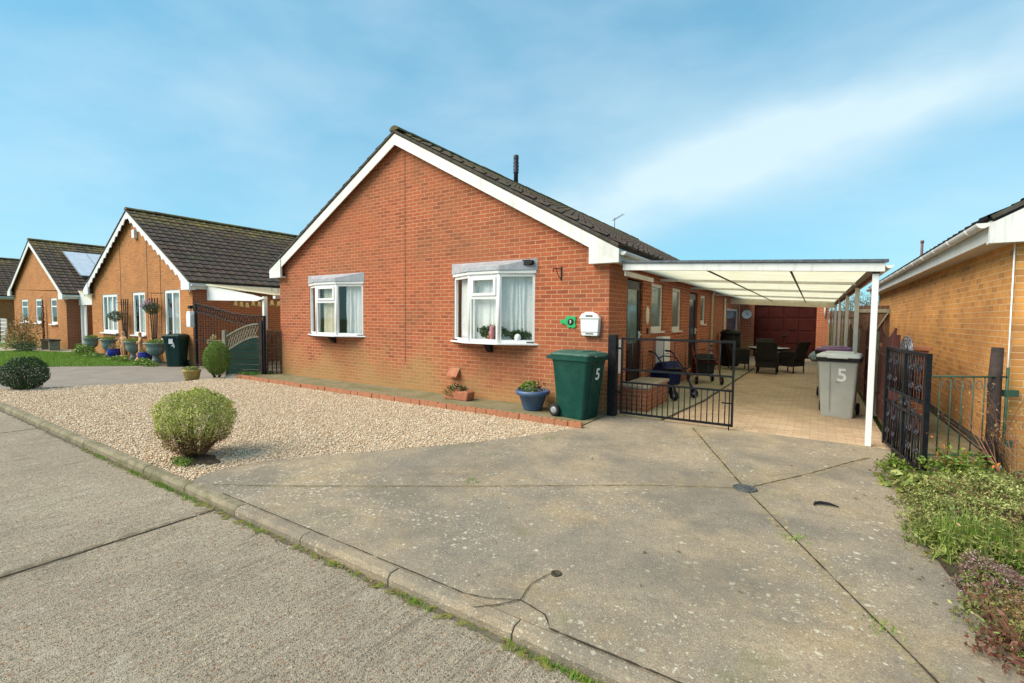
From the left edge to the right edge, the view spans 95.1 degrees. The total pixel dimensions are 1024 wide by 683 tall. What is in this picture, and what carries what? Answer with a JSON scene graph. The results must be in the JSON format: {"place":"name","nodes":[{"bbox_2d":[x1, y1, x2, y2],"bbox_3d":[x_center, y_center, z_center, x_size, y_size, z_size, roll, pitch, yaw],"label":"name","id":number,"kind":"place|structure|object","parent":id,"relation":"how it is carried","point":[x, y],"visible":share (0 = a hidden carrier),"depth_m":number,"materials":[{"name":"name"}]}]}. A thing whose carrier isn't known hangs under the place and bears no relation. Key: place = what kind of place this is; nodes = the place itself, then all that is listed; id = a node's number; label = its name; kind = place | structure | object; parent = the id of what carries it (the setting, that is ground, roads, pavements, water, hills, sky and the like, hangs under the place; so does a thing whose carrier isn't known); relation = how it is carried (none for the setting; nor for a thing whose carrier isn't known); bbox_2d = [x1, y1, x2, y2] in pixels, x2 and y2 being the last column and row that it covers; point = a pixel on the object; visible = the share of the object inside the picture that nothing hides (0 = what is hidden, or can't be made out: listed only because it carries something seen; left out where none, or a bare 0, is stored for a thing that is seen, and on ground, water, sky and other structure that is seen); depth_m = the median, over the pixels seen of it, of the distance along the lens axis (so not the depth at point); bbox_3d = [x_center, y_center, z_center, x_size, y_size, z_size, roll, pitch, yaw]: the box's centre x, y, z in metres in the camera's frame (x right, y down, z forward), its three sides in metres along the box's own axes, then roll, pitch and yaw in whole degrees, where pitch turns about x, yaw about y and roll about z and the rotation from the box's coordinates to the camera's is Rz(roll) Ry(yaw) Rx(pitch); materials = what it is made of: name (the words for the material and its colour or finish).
{"place":"outdoors","nodes":[
{"label":"outdoors","id":0,"kind":"place"},
{"bbox_2d":[0,347,77,351],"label":"driveway","id":1,"kind":"structure","parent":0,"point":[40,349],"depth_m":21.50,"materials":[{"name":"concrete"}]},
{"bbox_2d":[40,339,60,349],"bbox_3d":[-21.308,0.137,21.625,1.400,0.480,0.400,2,3,33],"label":"planter","id":2,"kind":"object","parent":1,"relation":"on","point":[51,344],"visible":1,"depth_m":21.38,"materials":[{"name":"grey stone"}]},
{"bbox_2d":[0,350,160,366],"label":"lawn","id":3,"kind":"structure","parent":0,"point":[82,364],"depth_m":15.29,"materials":[{"name":"green plant"}]},
{"bbox_2d":[8,340,41,351],"bbox_3d":[-21.122,0.257,20.309,1.331,0.633,0.940,2,3,33],"label":"garden shrub","id":4,"kind":"object","parent":3,"relation":"on","point":[25,347],"visible":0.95,"depth_m":20.20,"materials":[{"name":"green plant"}]},
{"bbox_2d":[71,343,96,355],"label":"corner plants","id":5,"kind":"object","parent":3,"relation":"on","point":[80,348],"visible":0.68,"depth_m":18.66,"materials":[{"name":"green plant"}]},
{"bbox_2d":[98,353,187,366],"bbox_3d":[-14.509,0.653,17.616,8.600,0.040,0.600,2,3,33],"label":"garden border","id":6,"kind":"object","parent":3,"relation":"on","point":[163,364],"visible":0.21,"depth_m":15.86,"materials":[{"name":"soil"}]},
{"bbox_2d":[98,336,117,356],"bbox_3d":[-15.711,0.188,18.252,0.600,0.835,0.594,2,3,33],"label":"garden urn","id":7,"kind":"object","parent":6,"relation":"on","point":[106,341],"visible":0.88,"depth_m":18.11,"materials":[{"name":"teal stone"}]},
{"bbox_2d":[120,299,127,354],"bbox_3d":[-14.868,-0.500,18.001,0.690,2.253,0.048,2,3,33],"label":"trellis","id":8,"kind":"object","parent":6,"relation":"on","point":[125,326],"visible":0.63,"depth_m":17.98,"materials":[{"name":"brown wood"}]},
{"bbox_2d":[123,337,137,360],"bbox_3d":[-13.719,0.270,16.970,0.600,0.835,0.594,2,3,33],"label":"garden urn","id":9,"kind":"object","parent":6,"relation":"on","point":[131,345],"visible":0.84,"depth_m":16.84,"materials":[{"name":"teal stone"}]},
{"bbox_2d":[149,298,157,341],"bbox_3d":[-12.683,-0.411,16.594,0.690,2.253,0.048,2,3,33],"label":"trellis","id":10,"kind":"object","parent":6,"relation":"on","point":[154,320],"visible":0.57,"depth_m":16.57,"materials":[{"name":"brown wood"}]},
{"bbox_2d":[142,293,162,314],"bbox_3d":[-12.297,-1.274,15.982,0.476,0.772,0.495,1,3,7],"label":"hanging basket","id":11,"kind":"object","parent":10,"relation":"hanging from","point":[147,309],"visible":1,"depth_m":15.97,"materials":[{"name":"green plant"}]},
{"bbox_2d":[142,339,164,363],"bbox_3d":[-12.114,0.327,15.936,0.720,0.852,0.713,2,3,33],"label":"garden urn","id":12,"kind":"object","parent":6,"relation":"on","point":[155,349],"visible":0.96,"depth_m":15.78,"materials":[{"name":"teal stone"}]},
{"bbox_2d":[133,357,158,366],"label":"border plants","id":13,"kind":"object","parent":3,"relation":"on","point":[145,362],"visible":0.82,"depth_m":15.21,"materials":[{"name":"green plant"}]},
{"bbox_2d":[0,361,279,388],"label":"driveway","id":14,"kind":"structure","parent":0,"point":[84,375],"depth_m":12.79,"materials":[{"name":"grey concrete"}]},
{"bbox_2d":[162,334,189,366],"bbox_3d":[-10.878,0.275,15.207,0.537,1.051,0.775,0,3,-7],"label":"wheelie bin","id":15,"kind":"object","parent":14,"relation":"on","point":[176,349],"visible":0.92,"depth_m":14.98,"materials":[{"name":"green plastic"}]},
{"bbox_2d":[182,365,201,380],"bbox_3d":[-8.057,0.791,11.788,0.422,0.371,0.414,2,3,33],"label":"stone pot","id":16,"kind":"object","parent":14,"relation":"on","point":[191,373],"visible":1,"depth_m":11.67,"materials":[{"name":"yellow stone"}]},
{"bbox_2d":[202,340,230,377],"bbox_3d":[-7.591,0.456,12.039,0.701,1.059,0.661,2,3,33],"label":"clipped shrub","id":17,"kind":"object","parent":14,"relation":"on","point":[215,369],"visible":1,"depth_m":11.93,"materials":[{"name":"green plant"}]},
{"bbox_2d":[194,302,266,374],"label":"iron gate","id":18,"kind":"structure","parent":14,"relation":"on","point":[263,318],"depth_m":13.85,"materials":[{"name":"black metal"}]},
{"bbox_2d":[222,321,262,375],"bbox_3d":[-7.340,0.198,12.788,1.220,1.550,0.100,1,3,10],"label":"fence panel","id":19,"kind":"object","parent":14,"relation":"on","point":[242,361],"visible":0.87,"depth_m":12.76,"materials":[{"name":"green wood"}]},
{"bbox_2d":[205,284,279,352],"bbox_3d":[-6.054,-0.622,17.728,4.040,2.680,8.350,2,3,33],"label":"carport","id":20,"kind":"object","parent":14,"relation":"on","point":[214,293],"visible":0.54,"depth_m":14.43,"materials":[{"name":"white plastic"}]},
{"bbox_2d":[0,377,575,480],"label":"gravel base","id":21,"kind":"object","parent":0,"point":[330,451],"visible":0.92,"depth_m":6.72,"materials":[{"name":"beige gravel"}]},
{"bbox_2d":[0,355,50,389],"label":"clipped shrub","id":22,"kind":"object","parent":21,"relation":"on","point":[20,374],"visible":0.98,"depth_m":9.84,"materials":[{"name":"green plant"}]},
{"bbox_2d":[164,455,198,467],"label":"ground weeds","id":23,"kind":"object","parent":21,"relation":"on","point":[181,461],"visible":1,"depth_m":4.98,"materials":[{"name":"green plant"}]},
{"bbox_2d":[174,454,220,466],"bbox_3d":[-3.466,1.308,5.162,0.688,0.022,0.366,2,3,33],"label":"soil patch","id":24,"kind":"object","parent":21,"relation":"on","point":[206,459],"visible":0.6,"depth_m":5.12,"materials":[{"name":"brown soil"}]},
{"bbox_2d":[148,387,239,457],"bbox_3d":[-3.568,0.895,5.281,0.858,0.869,0.865,0,3,-13],"label":"clipped shrub","id":25,"kind":"object","parent":24,"relation":"on","point":[208,440],"visible":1,"depth_m":5.13,"materials":[{"name":"green plant"}]},
{"bbox_2d":[236,375,582,427],"bbox_3d":[-3.009,1.082,9.412,9.583,0.164,0.090,2,3,33],"label":"garden edging","id":26,"kind":"object","parent":21,"relation":"on","point":[529,417],"visible":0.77,"depth_m":8.36,"materials":[{"name":"brick"}]},
{"bbox_2d":[0,411,581,682],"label":"road","id":27,"kind":"structure","parent":0,"point":[212,597],"depth_m":2.69,"materials":[{"name":"grey concrete"}]},
{"bbox_2d":[0,510,211,579],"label":"road joint grit","id":28,"kind":"object","parent":27,"relation":"on","point":[86,548],"visible":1,"depth_m":3.23,"materials":[{"name":"grey gravel"}]},
{"bbox_2d":[0,428,214,577],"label":"road joint","id":29,"kind":"object","parent":27,"relation":"on","point":[97,546],"visible":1,"depth_m":3.33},
{"bbox_2d":[0,410,601,682],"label":"gutter dirt","id":30,"kind":"structure","parent":27,"relation":"on","point":[482,631],"depth_m":2.98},
{"bbox_2d":[46,431,579,678],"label":"gutter leaves","id":31,"kind":"object","parent":27,"relation":"on","point":[506,641],"visible":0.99,"depth_m":3.12,"materials":[{"name":"brown plant"}]},
{"bbox_2d":[78,448,605,682],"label":"kerb weeds","id":32,"kind":"object","parent":27,"relation":"on","point":[133,471],"visible":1,"depth_m":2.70,"materials":[{"name":"green plant"}]},
{"bbox_2d":[249,372,606,425],"bbox_3d":[-2.799,1.082,10.097,9.845,0.050,1.360,2,3,33],"label":"mossy strip","id":33,"kind":"object","parent":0,"point":[498,405],"visible":0.29,"depth_m":9.59,"materials":[{"name":"beige gravel"}]},
{"bbox_2d":[266,330,282,373],"bbox_3d":[-6.488,0.285,12.896,0.553,1.220,0.059,1,3,1],"label":"woven hurdle","id":34,"kind":"object","parent":33,"relation":"on","point":[276,360],"visible":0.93,"depth_m":12.89,"materials":[{"name":"brown wood"}]},
{"bbox_2d":[442,383,474,400],"bbox_3d":[-1.045,0.964,9.077,0.618,0.319,0.304,2,3,33],"label":"trough planter","id":35,"kind":"object","parent":33,"relation":"on","point":[459,392],"visible":1,"depth_m":9.00,"materials":[{"name":"ceramic"}]},
{"bbox_2d":[516,379,549,410],"bbox_3d":[0.360,0.915,8.122,0.600,0.538,0.600,2,3,33],"label":"flower pot","id":36,"kind":"object","parent":33,"relation":"on","point":[533,397],"visible":1,"depth_m":7.98,"materials":[{"name":"blue ceramic"}]},
{"bbox_2d":[546,349,607,419],"bbox_3d":[1.063,0.677,7.601,0.881,1.072,0.610,3,4,43],"label":"wheelie bin","id":37,"kind":"object","parent":33,"relation":"on","point":[578,374],"visible":1,"depth_m":7.39,"materials":[{"name":"green plastic"}]},
{"bbox_2d":[0,323,899,456],"bbox_3d":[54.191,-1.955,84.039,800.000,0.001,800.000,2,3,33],"label":"ground","id":38,"kind":"structure","parent":0,"point":[877,422],"depth_m":9.97,"materials":[{"name":"grey concrete"}]},
{"bbox_2d":[0,257,19,340],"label":"bungalow","id":39,"kind":"object","parent":38,"relation":"on","point":[8,266],"visible":0.02,"depth_m":30.57,"materials":[{"name":"beige brick"}]},
{"bbox_2d":[0,304,46,349],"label":"garden shrub","id":40,"kind":"object","parent":38,"relation":"on","point":[25,333],"visible":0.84,"depth_m":21.52,"materials":[{"name":"brown plant"}]},
{"bbox_2d":[7,238,104,349],"bbox_3d":[-21.357,-2.781,29.864,10.044,5.688,13.215,2,3,33],"label":"bungalow","id":41,"kind":"object","parent":38,"relation":"on","point":[55,275],"visible":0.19,"depth_m":23.93,"materials":[{"name":"orange brick"}]},
{"bbox_2d":[78,291,91,344],"bbox_3d":[-17.850,-1.113,24.329,2.400,2.770,6.420,2,3,33],"label":"carport","id":42,"kind":"object","parent":38,"relation":"on","point":[85,300],"visible":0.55,"depth_m":22.14,"materials":[{"name":"white plastic"}]},
{"bbox_2d":[0,402,244,515],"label":"kerb","id":43,"kind":"structure","parent":38,"relation":"on","point":[217,500],"depth_m":4.98,"materials":[{"name":"concrete"}]},
{"bbox_2d":[83,207,297,366],"bbox_3d":[-10.634,-2.385,23.256,9.944,5.749,13.715,2,3,33],"label":"bungalow","id":44,"kind":"object","parent":38,"relation":"on","point":[179,262],"visible":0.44,"depth_m":17.42,"materials":[{"name":"orange brick"}]},
{"bbox_2d":[100,294,139,333],"bbox_3d":[-16.243,-1.157,19.382,2.450,2.160,0.820,2,3,33],"label":"front window","id":45,"kind":"structure","parent":44,"relation":"in","point":[111,298],"depth_m":19.31,"materials":[{"name":"white plastic"}]},
{"bbox_2d":[130,292,172,336],"bbox_3d":[-13.806,-1.057,17.813,1.950,2.200,0.820,2,3,33],"label":"front window","id":46,"kind":"structure","parent":44,"relation":"in","point":[142,318],"depth_m":17.71,"materials":[{"name":"white plastic"}]},
{"bbox_2d":[161,289,180,339],"bbox_3d":[-11.466,-0.941,16.307,1.980,2.280,0.820,2,3,33],"label":"front window","id":47,"kind":"structure","parent":44,"relation":"in","point":[175,293],"depth_m":16.26,"materials":[{"name":"white plastic"}]},
{"bbox_2d":[235,505,670,682],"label":"kerb","id":48,"kind":"structure","parent":38,"relation":"on","point":[580,658],"depth_m":2.59,"materials":[{"name":"concrete"}]},
{"bbox_2d":[269,125,828,413],"bbox_3d":[3.762,-2.381,16.828,13.252,6.640,18.490,2,3,33],"label":"bungalow","id":49,"kind":"object","parent":38,"relation":"on","point":[398,262],"visible":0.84,"depth_m":9.91,"materials":[{"name":"red brick"}]},
{"bbox_2d":[308,272,365,342],"bbox_3d":[-4.429,-0.806,11.488,2.243,1.693,0.488,2,3,33],"label":"bow window","id":50,"kind":"structure","parent":49,"relation":"in","point":[354,282],"depth_m":11.23,"materials":[{"name":"white plastic"}]},
{"bbox_2d":[450,258,537,351],"bbox_3d":[-0.446,-0.656,8.913,2.073,1.743,0.510,2,3,33],"label":"bow window","id":51,"kind":"structure","parent":49,"relation":"in","point":[503,295],"depth_m":8.71,"materials":[{"name":"white plastic"}]},
{"bbox_2d":[475,324,509,338],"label":"potted plants","id":52,"kind":"object","parent":51,"relation":"on","point":[483,331],"depth_m":8.88,"materials":[{"name":"green plant"}]},
{"bbox_2d":[579,312,600,335],"bbox_3d":[1.312,-0.294,7.851,0.367,0.400,0.130,2,3,33],"label":"letterbox","id":53,"kind":"object","parent":49,"relation":"attached to","point":[590,323],"visible":1,"depth_m":7.80,"materials":[{"name":"white plastic"}]},
{"bbox_2d":[625,280,641,380],"bbox_3d":[2.301,-0.107,8.908,0.120,2.080,0.940,2,3,33],"label":"side door","id":54,"kind":"structure","parent":49,"relation":"in","point":[633,287],"depth_m":8.97,"materials":[{"name":"white glass"}]},
{"bbox_2d":[650,283,664,332],"bbox_3d":[3.121,-0.713,10.115,0.130,1.055,0.960,2,3,33],"label":"side window","id":55,"kind":"structure","parent":49,"relation":"in","point":[656,295],"depth_m":10.22,"materials":[{"name":"white glass"}]},
{"bbox_2d":[656,336,669,362],"bbox_3d":[3.326,0.253,10.311,0.166,0.720,0.560,2,3,33],"label":"meter box","id":56,"kind":"object","parent":49,"relation":"attached to","point":[659,348],"visible":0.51,"depth_m":10.10,"materials":[{"name":"white plastic"}]},
{"bbox_2d":[607,334,735,429],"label":"garden gate","id":57,"kind":"structure","parent":49,"relation":"attached to","point":[613,348],"depth_m":7.34,"materials":[{"name":"black metal"}]},
{"bbox_2d":[671,288,682,332],"bbox_3d":[4.042,-0.766,11.543,0.130,1.075,0.940,2,3,33],"label":"side window","id":58,"kind":"structure","parent":49,"relation":"in","point":[676,292],"depth_m":11.66,"materials":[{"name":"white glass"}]},
{"bbox_2d":[688,293,695,368],"bbox_3d":[5.063,-0.295,13.186,0.120,2.080,1.050,2,3,33],"label":"side door","id":59,"kind":"structure","parent":49,"relation":"in","point":[692,308],"depth_m":13.27,"materials":[{"name":"brown glass"}]},
{"bbox_2d":[727,308,736,329],"bbox_3d":[9.156,-0.779,19.485,0.130,1.145,3.160,2,3,33],"label":"side window","id":60,"kind":"structure","parent":49,"relation":"in","point":[731,313],"depth_m":19.63,"materials":[{"name":"white glass"}]},
{"bbox_2d":[753,305,816,358],"bbox_3d":[11.787,-0.443,20.302,2.330,2.270,0.100,2,3,33],"label":"garage door","id":61,"kind":"structure","parent":49,"relation":"in","point":[788,326],"depth_m":20.24,"materials":[{"name":"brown wood"}]},
{"bbox_2d":[866,198,1023,470],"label":"bungalow","id":62,"kind":"object","parent":38,"relation":"on","point":[955,302],"visible":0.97,"depth_m":6.31,"materials":[{"name":"brick"}]},
{"bbox_2d":[858,306,889,337],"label":"side gate","id":63,"kind":"structure","parent":62,"relation":"attached to","point":[865,313],"depth_m":13.44,"materials":[{"name":"brown wood"}]},
{"bbox_2d":[0,0,1023,322],"label":"sky","id":64,"kind":"structure","parent":0,"point":[716,129],"materials":[{"name":"blue"}]},
{"bbox_2d":[192,415,1023,682],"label":"driveway","id":65,"kind":"structure","parent":0,"point":[689,612],"depth_m":3.36,"materials":[{"name":"concrete"}]},
{"bbox_2d":[210,414,540,517],"bbox_3d":[-1.199,1.293,5.714,2.304,0.014,3.806,2,3,33],"label":"gravel spill","id":66,"kind":"object","parent":65,"relation":"on","point":[391,465],"visible":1,"depth_m":5.28,"materials":[{"name":"beige gravel"}]},
{"bbox_2d":[222,427,938,682],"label":"driveway crack","id":67,"kind":"object","parent":65,"relation":"on","point":[817,561],"visible":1,"depth_m":2.69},
{"bbox_2d":[213,427,947,677],"bbox_3d":[0.850,1.346,5.045,5.512,0.001,5.150,2,3,33],"label":"driveway joint","id":68,"kind":"object","parent":65,"relation":"on","point":[898,631],"visible":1,"depth_m":3.29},
{"bbox_2d":[462,428,903,640],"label":"driveway weeds","id":69,"kind":"object","parent":65,"relation":"on","point":[883,621],"visible":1,"depth_m":3.39,"materials":[{"name":"green plant"}]},
{"bbox_2d":[733,484,756,492],"bbox_3d":[2.200,1.386,4.429,0.210,0.013,0.210,2,3,33],"label":"drain cover","id":70,"kind":"object","parent":65,"relation":"on","point":[745,488],"visible":1,"depth_m":4.41,"materials":[{"name":"metal"}]},
{"bbox_2d":[617,366,751,419],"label":"side path","id":71,"kind":"structure","parent":0,"point":[705,382],"depth_m":10.51,"materials":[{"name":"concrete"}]},
{"bbox_2d":[619,377,668,411],"bbox_3d":[2.470,0.957,8.691,0.528,0.440,1.360,2,3,33],"label":"door step","id":72,"kind":"object","parent":71,"relation":"on","point":[654,380],"depth_m":8.23,"materials":[{"name":"red brick"}]},
{"bbox_2d":[649,350,697,400],"bbox_3d":[3.263,0.667,9.567,0.658,0.941,0.820,-1,3,-33],"label":"wheeled walker","id":73,"kind":"object","parent":71,"relation":"on","point":[674,379],"visible":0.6,"depth_m":9.51,"materials":[{"name":"blue fabric"}]},
{"bbox_2d":[686,345,723,384],"bbox_3d":[4.849,0.572,11.773,0.658,0.941,0.820,1,3,3],"label":"wheeled walker","id":74,"kind":"object","parent":71,"relation":"on","point":[702,363],"visible":0.81,"depth_m":11.72,"materials":[{"name":"black metal"}]},
{"bbox_2d":[723,339,750,369],"bbox_3d":[7.294,0.420,15.231,0.721,0.961,0.630,1,3,15],"label":"rattan chair","id":75,"kind":"object","parent":71,"relation":"on","point":[742,355],"visible":0.93,"depth_m":14.94,"materials":[{"name":"brown wicker"}]},
{"bbox_2d":[617,356,890,448],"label":"patio paving","id":76,"kind":"structure","parent":0,"point":[782,402],"depth_m":8.23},
{"bbox_2d":[720,329,740,365],"bbox_3d":[7.636,0.199,16.400,0.676,1.290,0.676,0,3,-19],"label":"water butt","id":77,"kind":"object","parent":76,"relation":"on","point":[730,334],"visible":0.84,"depth_m":16.17,"materials":[{"name":"black plastic"}]},
{"bbox_2d":[622,259,893,446],"bbox_3d":[6.726,-0.228,12.341,3.649,2.530,13.370,2,3,33],"label":"carport","id":78,"kind":"object","parent":76,"relation":"on","point":[811,282],"visible":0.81,"depth_m":8.09,"materials":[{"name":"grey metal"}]},
{"bbox_2d":[755,342,779,374],"bbox_3d":[7.653,0.482,14.042,0.630,0.961,0.721,2,3,33],"label":"rattan chair","id":79,"kind":"object","parent":76,"relation":"on","point":[767,354],"visible":1,"depth_m":13.83,"materials":[{"name":"brown wicker"}]},
{"bbox_2d":[777,342,810,373],"bbox_3d":[8.619,0.475,14.360,0.630,0.961,0.721,-1,3,-27],"label":"rattan chair","id":80,"kind":"object","parent":76,"relation":"on","point":[791,358],"visible":0.84,"depth_m":14.17,"materials":[{"name":"brown wicker"}]},
{"bbox_2d":[815,346,852,398],"bbox_3d":[6.590,0.636,9.608,0.610,1.072,0.881,3,4,37],"label":"wheelie bin","id":81,"kind":"object","parent":76,"relation":"on","point":[820,349],"visible":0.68,"depth_m":9.41,"materials":[{"name":"purple plastic"}]},
{"bbox_2d":[816,351,862,418],"bbox_3d":[5.534,0.710,7.935,0.610,1.072,0.881,3,4,39],"label":"wheelie bin","id":82,"kind":"object","parent":76,"relation":"on","point":[838,377],"visible":1,"depth_m":7.69,"materials":[{"name":"grey plastic"}]},
{"bbox_2d":[906,346,931,434],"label":"brick pier","id":83,"kind":"structure","parent":0,"point":[925,349],"depth_m":6.58,"materials":[{"name":"brick"}]},
{"bbox_2d":[858,387,1002,468],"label":"alley","id":84,"kind":"structure","parent":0,"point":[943,430],"depth_m":6.33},
{"bbox_2d":[828,310,866,345],"bbox_3d":[13.215,-0.209,18.366,1.320,2.020,0.060,2,3,33],"label":"board fence","id":85,"kind":"object","parent":84,"relation":"on","point":[850,319],"visible":0.23,"depth_m":18.54,"materials":[{"name":"brown wood"}]},
{"bbox_2d":[843,324,900,440],"bbox_3d":[8.704,0.332,11.830,0.080,1.508,13.305,2,3,33],"label":"panel fence","id":86,"kind":"object","parent":84,"relation":"on","point":[893,339],"visible":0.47,"depth_m":7.84,"materials":[{"name":"red wood"}]},
{"bbox_2d":[983,347,1003,469],"bbox_3d":[5.148,0.738,5.011,0.116,1.352,0.116,0,3,-12],"label":"wooden post","id":87,"kind":"object","parent":84,"relation":"on","point":[996,361],"visible":0.72,"depth_m":4.97,"materials":[{"name":"brown wood"}]},
{"bbox_2d":[927,368,1018,467],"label":"green railing gate","id":88,"kind":"structure","parent":87,"relation":"attached to","point":[1006,393],"depth_m":4.97,"materials":[{"name":"metal"}]},
{"bbox_2d":[888,457,1023,657],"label":"bed soil","id":89,"kind":"structure","parent":0,"point":[948,568],"depth_m":3.05,"materials":[{"name":"brown soil"}]},
{"bbox_2d":[868,453,917,474],"bbox_3d":[4.159,1.313,5.056,0.729,0.184,0.496,-2,4,-38],"label":"broadleaf clump","id":90,"kind":"object","parent":89,"relation":"on","point":[893,462],"visible":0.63,"depth_m":5.04,"materials":[{"name":"green plant"}]},
{"bbox_2d":[881,336,932,472],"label":"ornate gate","id":91,"kind":"structure","parent":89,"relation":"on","point":[904,384],"depth_m":5.21,"materials":[{"name":"black metal"}]},
{"bbox_2d":[872,467,950,495],"bbox_3d":[3.797,1.321,4.456,0.598,0.246,0.699,2,3,33],"label":"broadleaf clump","id":92,"kind":"object","parent":89,"relation":"on","point":[918,477],"visible":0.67,"depth_m":4.41,"materials":[{"name":"green plant"}]},
{"bbox_2d":[885,485,952,515],"bbox_3d":[3.509,1.348,4.063,0.438,0.168,0.811,2,3,33],"label":"creeping plant","id":93,"kind":"object","parent":89,"relation":"on","point":[907,494],"visible":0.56,"depth_m":4.05,"materials":[{"name":"green plant"}]},
{"bbox_2d":[901,505,956,529],"bbox_3d":[3.297,1.370,3.657,0.446,0.162,0.848,2,3,33],"label":"creeping plant","id":94,"kind":"object","parent":89,"relation":"on","point":[910,517],"visible":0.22,"depth_m":3.68,"materials":[{"name":"green plant"}]},
{"bbox_2d":[890,493,1023,583],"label":"feathery plant","id":95,"kind":"object","parent":89,"relation":"on","point":[964,537],"visible":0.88,"depth_m":3.10,"materials":[{"name":"green plant"}]},
{"bbox_2d":[896,461,1023,536],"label":"hebe shrub","id":96,"kind":"object","parent":89,"relation":"on","point":[1012,491],"visible":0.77,"depth_m":3.69,"materials":[{"name":"green plant"}]},
{"bbox_2d":[902,460,1023,623],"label":"ground cover","id":97,"kind":"object","parent":89,"relation":"on","point":[961,561],"visible":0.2,"depth_m":3.77,"materials":[{"name":"green plant"}]},
{"bbox_2d":[913,461,1023,537],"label":"dry stalks","id":98,"kind":"object","parent":89,"relation":"on","point":[1012,519],"visible":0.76,"depth_m":3.50,"materials":[{"name":"brown plant"}]},
{"bbox_2d":[914,433,1022,494],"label":"marigold clump","id":99,"kind":"object","parent":89,"relation":"on","point":[956,460],"visible":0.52,"depth_m":4.48,"materials":[{"name":"green plant"}]},
{"bbox_2d":[920,361,1023,478],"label":"twiggy shrub","id":100,"kind":"object","parent":89,"relation":"on","point":[999,445],"visible":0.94,"depth_m":4.55,"materials":[{"name":"brown plant"}]},
{"bbox_2d":[942,574,1023,675],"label":"withered perennial","id":101,"kind":"object","parent":89,"relation":"on","point":[1016,643],"visible":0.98,"depth_m":2.25,"materials":[{"name":"brown plant"}]},
{"bbox_2d":[947,579,1023,657],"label":"creeping plant","id":102,"kind":"object","parent":89,"relation":"on","point":[970,608],"visible":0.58,"depth_m":2.52,"materials":[{"name":"green plant"}]},
{"bbox_2d":[947,546,1023,609],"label":"heather","id":103,"kind":"object","parent":89,"relation":"on","point":[1003,570],"visible":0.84,"depth_m":2.76,"materials":[{"name":"purple plant"}]},
{"bbox_2d":[955,464,1023,503],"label":"marigold clump","id":104,"kind":"object","parent":89,"relation":"on","point":[1019,480],"visible":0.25,"depth_m":4.25,"materials":[{"name":"green plant"}]},
{"bbox_2d":[976,586,1023,633],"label":"heather","id":105,"kind":"object","parent":89,"relation":"on","point":[1014,600],"visible":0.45,"depth_m":2.51,"materials":[{"name":"brown plant"}]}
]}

